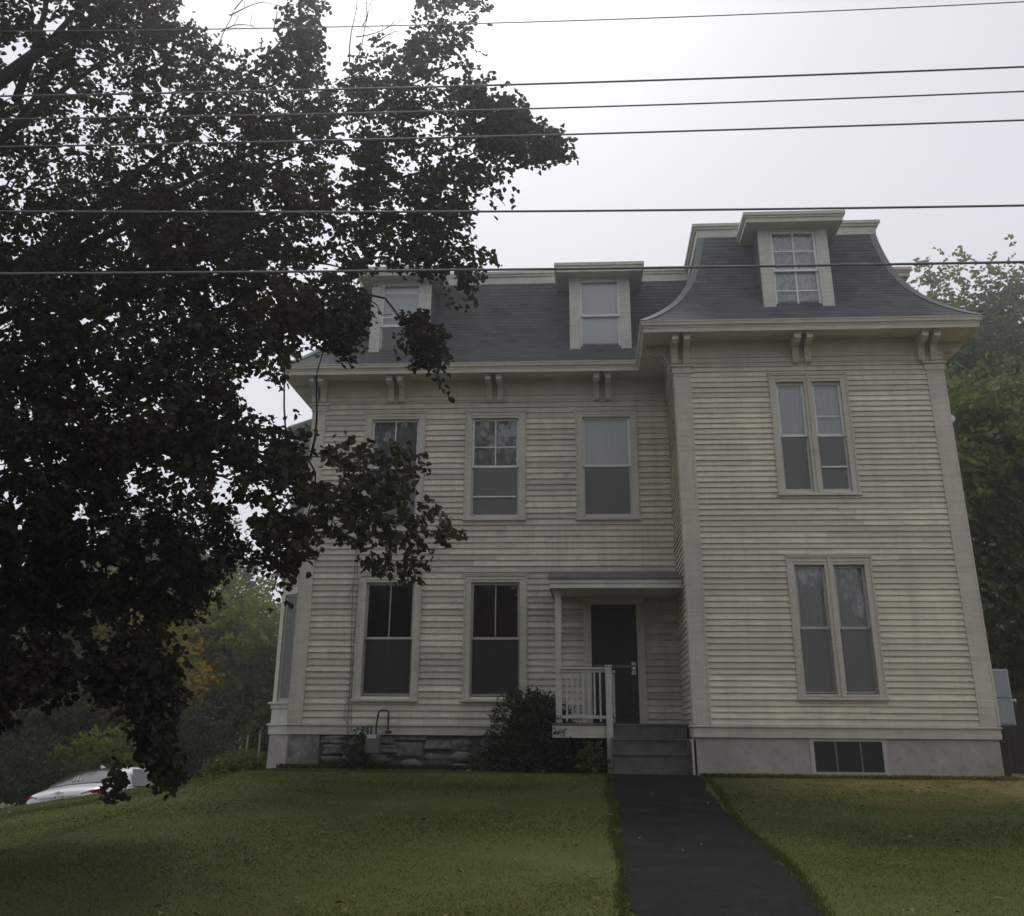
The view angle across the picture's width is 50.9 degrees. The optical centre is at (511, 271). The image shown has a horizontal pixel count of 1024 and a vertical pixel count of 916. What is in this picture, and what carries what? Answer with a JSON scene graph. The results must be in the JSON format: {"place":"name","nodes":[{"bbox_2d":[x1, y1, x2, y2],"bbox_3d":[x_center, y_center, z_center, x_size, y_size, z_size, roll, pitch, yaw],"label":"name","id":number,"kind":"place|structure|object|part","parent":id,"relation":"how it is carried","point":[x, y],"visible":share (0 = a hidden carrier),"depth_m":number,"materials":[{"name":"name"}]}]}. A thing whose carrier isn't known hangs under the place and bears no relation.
{"place":"outdoors","nodes":[
{"label":"outdoors","id":0,"kind":"place"},
{"bbox_2d":[26,765,152,803],"bbox_3d":[-8.937,12.060,24.412,1.930,1.535,4.867,-10,-26,8],"label":"parked car","id":1,"kind":"object","parent":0,"point":[84,783],"visible":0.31,"depth_m":23.06,"materials":[{"name":"white paint"}]},
{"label":"rear window","id":2,"kind":"part","parent":1,"relation":"part of","materials":[{"name":"grey glass"}]},
{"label":"side window","id":3,"kind":"part","parent":1,"relation":"part of","materials":[{"name":"grey glass"}]},
{"bbox_2d":[0,763,1023,915],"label":"lawn","id":4,"kind":"structure","parent":0,"point":[563,856],"depth_m":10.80,"materials":[{"name":"green plant"}]},
{"bbox_2d":[0,799,19,807],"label":"pale shrub","id":5,"kind":"object","parent":4,"relation":"on","point":[2,805],"visible":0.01,"depth_m":24.89,"materials":[{"name":"grey plant"}]},
{"bbox_2d":[0,728,29,799],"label":"shrub","id":6,"kind":"object","parent":4,"relation":"on","point":[3,743],"visible":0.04,"depth_m":30.24,"materials":[{"name":"green plant"}]},
{"bbox_2d":[0,731,80,805],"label":"shrub","id":7,"kind":"object","parent":4,"relation":"on","point":[15,778],"visible":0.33,"depth_m":27.08,"materials":[{"name":"green plant"}]},
{"bbox_2d":[1,605,115,805],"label":"shade tree","id":8,"kind":"object","parent":4,"relation":"on","point":[6,732],"visible":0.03,"depth_m":33.65,"materials":[{"name":"green plant"}]},
{"bbox_2d":[16,717,145,805],"bbox_3d":[-11.435,13.792,29.116,4.605,3.273,4.702,-1,-23,4],"label":"shrub","id":9,"kind":"object","parent":4,"relation":"on","point":[84,747],"visible":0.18,"depth_m":28.62,"materials":[{"name":"green plant"}]},
{"bbox_2d":[1,567,236,787],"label":"turning tree","id":10,"kind":"object","parent":4,"relation":"on","point":[65,721],"visible":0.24,"depth_m":33.71,"materials":[{"name":"green plant"}]},
{"bbox_2d":[4,497,268,619],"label":"background tree","id":11,"kind":"object","parent":4,"relation":"on","point":[154,557],"depth_m":55.47,"materials":[{"name":"green plant"}]},
{"bbox_2d":[102,699,247,777],"bbox_3d":[-9.368,14.121,30.608,4.967,3.623,4.824,-1,-23,4],"label":"shrub","id":12,"kind":"object","parent":4,"relation":"on","point":[191,767],"visible":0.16,"depth_m":30.83,"materials":[{"name":"green plant"}]},
{"bbox_2d":[111,590,277,778],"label":"shade tree","id":13,"kind":"object","parent":4,"relation":"on","point":[225,645],"visible":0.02,"depth_m":40.11,"materials":[{"name":"green plant"}]},
{"bbox_2d":[137,572,281,777],"bbox_3d":[-10.605,15.715,39.956,10.324,8.630,9.680,-1,-23,4],"label":"row of trees","id":14,"kind":"object","parent":4,"relation":"on","point":[229,693],"visible":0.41,"depth_m":38.39,"materials":[{"name":"green plant"}]},
{"bbox_2d":[156,518,279,630],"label":"slender tree","id":15,"kind":"object","parent":4,"relation":"on","point":[243,575],"visible":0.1,"depth_m":46.18,"materials":[{"name":"green plant"}]},
{"bbox_2d":[191,745,266,778],"bbox_3d":[-5.921,10.757,23.106,1.946,1.179,1.809,20,-30,-38],"label":"garden shrub","id":16,"kind":"object","parent":4,"relation":"on","point":[235,761],"visible":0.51,"depth_m":22.79,"materials":[{"name":"green plant"}]},
{"bbox_2d":[245,735,248,756],"bbox_3d":[-5.736,10.640,23.081,0.036,1.250,0.036,-1,-23,4],"label":"garden stake","id":17,"kind":"object","parent":4,"relation":"on","point":[247,739],"visible":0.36,"depth_m":23.25,"materials":[{"name":"brown wood"}]},
{"bbox_2d":[228,724,268,762],"bbox_3d":[-5.725,11.499,25.279,2.089,1.708,2.046,-1,-23,4],"label":"garden shrub","id":18,"kind":"object","parent":4,"relation":"on","point":[264,743],"visible":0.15,"depth_m":25.16,"materials":[{"name":"green plant"}]},
{"bbox_2d":[256,731,261,769],"bbox_3d":[-5.466,10.511,23.117,0.036,1.150,0.036,-1,-23,4],"label":"garden stake","id":19,"kind":"object","parent":4,"relation":"on","point":[259,742],"visible":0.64,"depth_m":23.20,"materials":[{"name":"brown wood"}]},
{"bbox_2d":[0,0,580,806],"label":"copper beech","id":20,"kind":"object","parent":4,"relation":"on","point":[186,432],"visible":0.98,"depth_m":11.58,"materials":[{"name":"brown plant"}]},
{"bbox_2d":[337,726,376,768],"bbox_3d":[-2.849,8.789,19.815,0.733,0.753,0.642,-13,-27,28],"label":"weed plant","id":21,"kind":"object","parent":4,"relation":"on","point":[361,751],"visible":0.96,"depth_m":19.76,"materials":[{"name":"green plant"}]},
{"bbox_2d":[364,709,391,767],"bbox_3d":[-2.481,8.751,19.871,0.472,1.213,0.347,-1,-23,4],"label":"gas meter","id":22,"kind":"object","parent":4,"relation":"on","point":[372,743],"visible":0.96,"depth_m":19.78,"materials":[{"name":"paint"}]},
{"bbox_2d":[466,747,499,770],"bbox_3d":[-0.462,8.783,19.401,0.731,0.440,0.687,-1,-23,4],"label":"weed plant","id":23,"kind":"object","parent":4,"relation":"on","point":[481,755],"visible":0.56,"depth_m":19.34,"materials":[{"name":"green plant"}]},
{"bbox_2d":[8,767,1023,915],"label":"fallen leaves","id":24,"kind":"object","parent":4,"relation":"on","point":[462,870],"visible":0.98,"depth_m":11.62,"materials":[{"name":"brown plant"}]},
{"bbox_2d":[482,683,584,772],"bbox_3d":[0.412,8.155,19.220,1.906,1.495,1.558,-1,-23,4],"label":"round bush","id":25,"kind":"object","parent":4,"relation":"on","point":[534,717],"visible":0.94,"depth_m":18.84,"materials":[{"name":"green plant"}]},
{"bbox_2d":[574,739,612,773],"bbox_3d":[1.378,8.271,18.314,0.665,0.563,0.655,-1,-23,4],"label":"weed plant","id":26,"kind":"object","parent":4,"relation":"on","point":[590,758],"visible":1,"depth_m":18.27,"materials":[{"name":"green plant"}]},
{"bbox_2d":[266,210,1004,776],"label":"wooden house","id":27,"kind":"structure","parent":4,"relation":"on","point":[712,520],"depth_m":20.28,"materials":[{"name":"paint"}]},
{"bbox_2d":[266,419,311,768],"bbox_3d":[-4.456,7.052,23.294,1.051,7.720,3.500,-1,-23,4],"label":"bay window","id":28,"kind":"structure","parent":27,"relation":"in","point":[277,746],"depth_m":21.74,"materials":[{"name":"paint"}]},
{"bbox_2d":[343,551,357,731],"bbox_3d":[-3.125,7.045,20.897,0.230,3.550,0.039,-1,-23,4],"label":"wall cable","id":29,"kind":"object","parent":27,"relation":"attached to","point":[351,645],"depth_m":20.82,"materials":[{"name":"black rubber"}]},
{"bbox_2d":[351,573,422,704],"bbox_3d":[-2.383,7.243,21.171,1.287,2.410,0.835,-1,-23,4],"label":"window","id":30,"kind":"structure","parent":27,"relation":"in","point":[387,643],"depth_m":20.87,"materials":[{"name":"glass"}]},
{"bbox_2d":[359,410,426,523],"bbox_3d":[-2.422,4.166,22.506,1.320,2.343,0.835,-1,-23,4],"label":"window","id":31,"kind":"structure","parent":27,"relation":"in","point":[402,427],"depth_m":22.55,"materials":[{"name":"paint"}]},
{"bbox_2d":[460,573,527,704],"bbox_3d":[-0.306,7.201,21.035,1.287,2.410,0.835,-1,-23,4],"label":"window","id":32,"kind":"structure","parent":27,"relation":"in","point":[494,636],"depth_m":20.77,"materials":[{"name":"glass"}]},
{"bbox_2d":[462,409,525,522],"bbox_3d":[-0.345,4.008,22.102,1.295,2.343,0.251,-1,-23,4],"label":"window","id":33,"kind":"structure","parent":27,"relation":"in","point":[495,440],"depth_m":22.09,"materials":[{"name":"glass"}]},
{"bbox_2d":[574,408,641,522],"bbox_3d":[1.958,4.077,22.220,1.307,2.343,0.835,-1,-23,4],"label":"window","id":34,"kind":"structure","parent":27,"relation":"in","point":[606,444],"depth_m":21.94,"materials":[{"name":"glass"}]},
{"bbox_2d":[591,607,639,722],"bbox_3d":[1.953,7.442,20.402,0.870,2.080,0.135,-1,-23,4],"label":"door","id":35,"kind":"structure","parent":27,"relation":"in","point":[613,629],"depth_m":20.47,"materials":[{"name":"paint"}]},
{"bbox_2d":[767,372,819,498],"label":"window","id":36,"kind":"structure","parent":27,"relation":"in","point":[791,423],"depth_m":19.66,"materials":[{"name":"glass"}]},
{"bbox_2d":[785,554,843,703],"bbox_3d":[5.145,6.193,18.607,0.744,2.410,0.835,-1,-23,4],"label":"window","id":37,"kind":"structure","parent":27,"relation":"in","point":[813,631],"depth_m":18.32,"materials":[{"name":"glass"}]},
{"bbox_2d":[806,372,862,498],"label":"window","id":38,"kind":"structure","parent":27,"relation":"in","point":[836,466],"depth_m":19.61,"materials":[{"name":"glass"}]},
{"bbox_2d":[809,738,890,776],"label":"basement window","id":39,"kind":"structure","parent":27,"relation":"in","point":[839,756],"depth_m":17.50,"materials":[{"name":"glass"}]},
{"bbox_2d":[827,554,889,703],"bbox_3d":[5.881,6.178,18.559,0.771,2.410,0.835,-1,-23,4],"label":"window","id":40,"kind":"structure","parent":27,"relation":"in","point":[862,675],"depth_m":18.27,"materials":[{"name":"glass"}]},
{"bbox_2d":[907,234,1023,542],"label":"tall tree","id":41,"kind":"object","parent":4,"relation":"on","point":[999,335],"visible":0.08,"depth_m":46.11,"materials":[{"name":"green plant"}]},
{"bbox_2d":[923,279,1023,693],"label":"maple tree","id":42,"kind":"object","parent":4,"relation":"on","point":[987,431],"visible":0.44,"depth_m":25.91,"materials":[{"name":"green plant"}]},
{"bbox_2d":[977,543,1022,763],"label":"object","id":43,"kind":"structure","parent":4,"relation":"on","point":[988,604],"depth_m":36.28,"materials":[{"name":"green plant"}]},
{"bbox_2d":[992,669,1016,776],"bbox_3d":[8.556,8.031,19.038,0.830,1.830,0.470,-1,-23,4],"label":"electrical cabinet","id":44,"kind":"object","parent":4,"relation":"on","point":[1005,701],"visible":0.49,"depth_m":19.01,"materials":[{"name":"grey metal"}]},
{"bbox_3d":[8.493,7.341,19.129,0.680,0.460,0.018,-1,-23,4],"label":"door","id":45,"kind":"part","parent":44,"relation":"part of","materials":[{"name":"grey metal"}]},
{"bbox_3d":[8.490,7.763,18.947,0.680,0.420,0.018,-1,-23,4],"label":"door","id":46,"kind":"part","parent":44,"relation":"part of","materials":[{"name":"grey metal"}]},
{"bbox_2d":[988,693,1023,773],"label":"board fence","id":47,"kind":"object","parent":4,"relation":"on","point":[1016,755],"visible":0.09,"depth_m":23.46,"materials":[{"name":"brown wood"}]},
{"bbox_2d":[0,261,1023,274],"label":"utility cable","id":48,"kind":"object","parent":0,"point":[517,269],"visible":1,"depth_m":7.93,"materials":[{"name":"black rubber"}]},
{"bbox_2d":[0,204,1023,212],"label":"utility cable","id":49,"kind":"object","parent":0,"point":[616,210],"visible":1,"depth_m":8.00,"materials":[{"name":"black rubber"}]},
{"bbox_2d":[0,66,1023,96],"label":"utility cable","id":50,"kind":"object","parent":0,"point":[795,75],"visible":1,"depth_m":8.45,"materials":[{"name":"black rubber"}]},
{"bbox_2d":[0,119,1023,147],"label":"utility cable","id":51,"kind":"object","parent":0,"point":[517,135],"visible":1,"depth_m":8.03,"materials":[{"name":"black rubber"}]},
{"bbox_2d":[0,91,1023,119],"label":"utility cable","id":52,"kind":"object","parent":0,"point":[516,108],"visible":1,"depth_m":8.01,"materials":[{"name":"black rubber"}]},
{"bbox_2d":[0,1,1023,31],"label":"utility cable","id":53,"kind":"object","parent":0,"point":[510,22],"visible":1,"depth_m":8.93,"materials":[{"name":"black rubber"}]},
{"bbox_2d":[0,0,1023,638],"label":"sky","id":54,"kind":"structure","parent":0,"point":[956,163],"materials":[{"name":"white"}]},
{"bbox_2d":[605,774,824,915],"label":"path","id":55,"kind":"structure","parent":0,"point":[726,868],"depth_m":10.33,"materials":[{"name":"grey asphalt"}]}
]}

